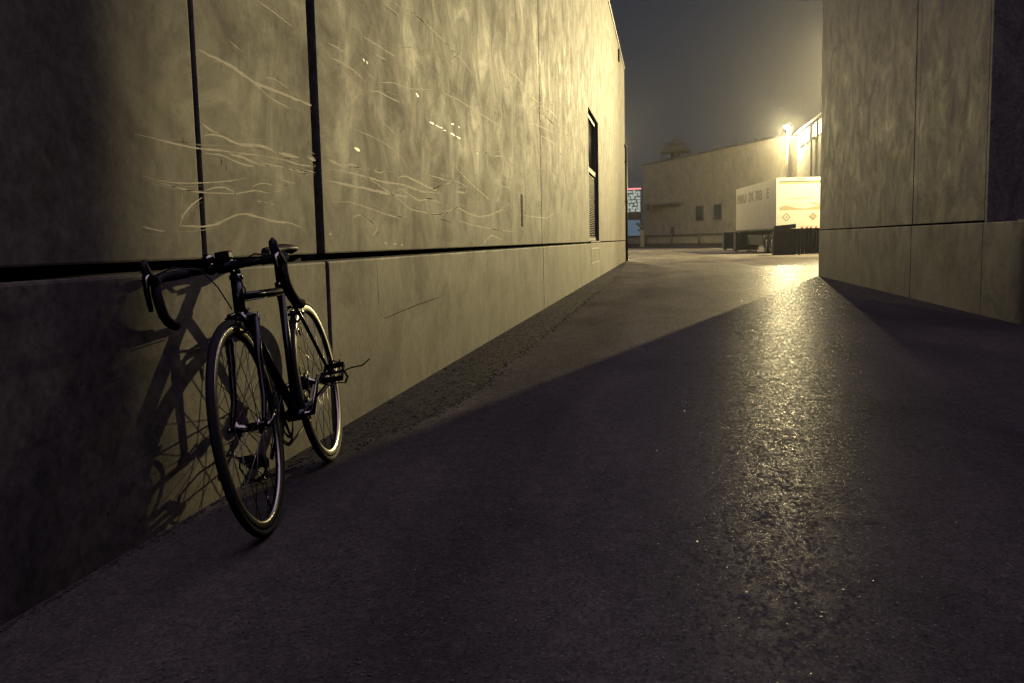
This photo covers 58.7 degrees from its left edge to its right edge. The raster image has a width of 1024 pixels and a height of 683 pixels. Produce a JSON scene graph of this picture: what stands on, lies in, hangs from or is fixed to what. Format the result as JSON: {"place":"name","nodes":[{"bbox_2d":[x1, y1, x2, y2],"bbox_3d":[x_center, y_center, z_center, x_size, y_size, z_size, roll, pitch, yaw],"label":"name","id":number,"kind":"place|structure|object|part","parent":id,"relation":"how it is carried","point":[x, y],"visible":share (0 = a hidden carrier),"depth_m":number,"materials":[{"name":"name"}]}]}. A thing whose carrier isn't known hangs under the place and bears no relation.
{"place":"outdoors","nodes":[
{"label":"outdoors","id":0,"kind":"place"},
{"bbox_2d":[0,247,1023,682],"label":"road","id":1,"kind":"structure","parent":0,"point":[138,615],"depth_m":2.83,"materials":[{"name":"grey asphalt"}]},
{"bbox_2d":[139,237,369,537],"bbox_3d":[-0.821,0.091,3.280,0.502,0.917,1.604,0,6,11],"label":"bicycle","id":2,"kind":"object","parent":1,"relation":"on","point":[294,397],"visible":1,"depth_m":2.90,"materials":[{"name":"black metal"}]},
{"bbox_2d":[0,288,603,641],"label":"grit","id":3,"kind":"object","parent":1,"relation":"on","point":[21,616],"visible":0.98,"depth_m":3.43,"materials":[{"name":"grey gravel"}]},
{"bbox_2d":[245,258,630,484],"bbox_3d":[2.043,-1.216,18.904,1.005,0.001,54.000,0,6,10],"label":"gutter strip","id":4,"kind":"object","parent":1,"relation":"on","point":[501,355],"visible":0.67,"depth_m":5.84,"materials":[{"name":"concrete"}]},
{"bbox_2d":[636,222,644,246],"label":"gate post","id":5,"kind":"object","parent":1,"relation":"on","point":[642,240],"visible":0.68,"depth_m":89.74,"materials":[{"name":"grey paint"}]},
{"bbox_2d":[628,247,710,247],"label":"kerb","id":6,"kind":"structure","parent":1,"relation":"on","point":[669,247],"depth_m":81.25,"materials":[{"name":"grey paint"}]},
{"bbox_2d":[628,233,721,247],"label":"board fence","id":7,"kind":"object","parent":1,"relation":"on","point":[691,240],"visible":0.75,"depth_m":84.54,"materials":[{"name":"grey paint"}]},
{"bbox_2d":[642,134,797,246],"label":"factory building","id":8,"kind":"structure","parent":1,"relation":"on","point":[694,193],"depth_m":83.87,"materials":[{"name":"grey paint"}]},
{"bbox_2d":[671,227,674,236],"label":"door","id":9,"kind":"structure","parent":8,"relation":"in","point":[672,228],"depth_m":91.10,"materials":[{"name":"grey paint"}]},
{"bbox_2d":[659,138,691,160],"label":"rooftop ventilator","id":10,"kind":"object","parent":8,"relation":"on","point":[674,149],"visible":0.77,"depth_m":95.81,"materials":[{"name":"black metal"}]},
{"bbox_2d":[696,205,703,220],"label":"window","id":11,"kind":"structure","parent":8,"relation":"in","point":[699,209],"depth_m":85.45,"materials":[{"name":"grey glass"}]},
{"bbox_2d":[713,203,721,219],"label":"window","id":12,"kind":"structure","parent":8,"relation":"in","point":[717,208],"depth_m":82.16,"materials":[{"name":"grey glass"}]},
{"bbox_2d":[722,232,737,249],"bbox_3d":[14.713,-6.769,61.520,0.910,1.200,2.070,0,6,10],"label":"steel skip","id":13,"kind":"object","parent":1,"relation":"on","point":[727,240],"visible":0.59,"depth_m":60.59,"materials":[{"name":"grey metal"}]},
{"bbox_2d":[733,233,758,251],"bbox_3d":[13.913,-5.904,54.152,1.360,1.120,1.770,0,6,10],"label":"steel skip","id":14,"kind":"object","parent":1,"relation":"on","point":[739,241],"visible":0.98,"depth_m":53.39,"materials":[{"name":"grey metal"}]},
{"bbox_2d":[736,177,819,252],"bbox_3d":[14.794,-6.921,50.947,2.482,3.800,10.165,-1,6,2],"label":"semi trailer","id":15,"kind":"object","parent":1,"relation":"on","point":[764,208],"visible":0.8,"depth_m":46.28,"materials":[{"name":"grey paint"}]},
{"bbox_3d":[14.556,-6.957,45.905,2.210,2.250,0.076,-1,6,3],"label":"rear door","id":16,"kind":"part","parent":15,"relation":"part of","materials":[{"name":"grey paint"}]},
{"bbox_2d":[783,124,790,177],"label":"street lamp","id":17,"kind":"object","parent":1,"relation":"on","point":[787,128],"visible":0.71,"depth_m":69.72,"materials":[{"name":"grey metal"}]},
{"bbox_2d":[773,230,820,254],"bbox_3d":[13.362,-4.588,42.156,2.426,1.140,0.240,0,6,10],"label":"dumpster","id":18,"kind":"object","parent":1,"relation":"on","point":[795,242],"visible":0.77,"depth_m":42.16,"materials":[{"name":"black metal"}]},
{"bbox_2d":[818,0,1023,324],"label":"concrete building","id":19,"kind":"structure","parent":1,"relation":"on","point":[922,160],"depth_m":11.78,"materials":[{"name":"grey concrete"}]},
{"bbox_2d":[136,274,1023,682],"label":"aggregate glint","id":20,"kind":"object","parent":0,"point":[670,534],"visible":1,"depth_m":2.69,"materials":[{"name":"grey stone"}]},
{"bbox_2d":[609,0,822,229],"label":"sky","id":21,"kind":"structure","parent":0,"point":[706,75],"materials":[{"name":"grey"}]},
{"bbox_2d":[772,224,795,254],"bbox_3d":[12.818,-4.812,42.925,0.980,1.440,0.860,0,6,10],"label":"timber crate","id":22,"kind":"object","parent":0,"point":[782,227],"visible":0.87,"depth_m":42.50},
{"bbox_2d":[794,112,820,176],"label":"lit warehouse","id":23,"kind":"structure","parent":0,"point":[808,134],"depth_m":63.79,"materials":[{"name":"grey paint"}]},
{"bbox_2d":[799,131,804,147],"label":"window","id":24,"kind":"structure","parent":23,"relation":"in","point":[802,135],"depth_m":67.43,"materials":[{"name":"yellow glass"}]},
{"bbox_2d":[805,126,810,143],"bbox_3d":[21.119,-14.736,64.991,0.099,1.000,2.300,0,6,10],"label":"window","id":25,"kind":"structure","parent":23,"relation":"in","point":[807,131],"depth_m":64.77,"materials":[{"name":"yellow glass"}]},
{"bbox_2d":[812,121,817,138],"bbox_3d":[20.628,-14.403,62.050,0.099,1.000,2.300,0,6,10],"label":"window","id":26,"kind":"structure","parent":23,"relation":"in","point":[815,125],"depth_m":61.35,"materials":[{"name":"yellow glass"}]},
{"bbox_2d":[819,118,820,134],"bbox_3d":[20.121,-14.059,59.011,0.099,1.000,2.300,0,6,10],"label":"window","id":27,"kind":"structure","parent":23,"relation":"in","point":[820,118],"depth_m":59.68,"materials":[{"name":"white glass"}]},
{"label":"ground","id":28,"kind":"structure","parent":0,"visible":0},
{"bbox_2d":[0,0,627,625],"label":"warehouse","id":29,"kind":"structure","parent":28,"relation":"on","point":[428,188],"depth_m":3.50,"materials":[{"name":"grey concrete"}]},
{"bbox_2d":[587,114,599,242],"bbox_3d":[1.809,-3.729,20.985,0.225,2.875,2.960,0,6,10],"label":"window","id":30,"kind":"structure","parent":29,"relation":"in","point":[591,126],"depth_m":21.91,"materials":[{"name":"grey glass"}]},
{"bbox_2d":[624,188,641,240],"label":"shop","id":31,"kind":"structure","parent":28,"relation":"on","point":[634,206],"depth_m":109.88,"materials":[{"name":"grey"}]},
{"bbox_2d":[628,220,639,235],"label":"shop window","id":32,"kind":"structure","parent":31,"relation":"in","point":[633,228],"depth_m":110.15,"materials":[{"name":"blue glass"}]}
]}

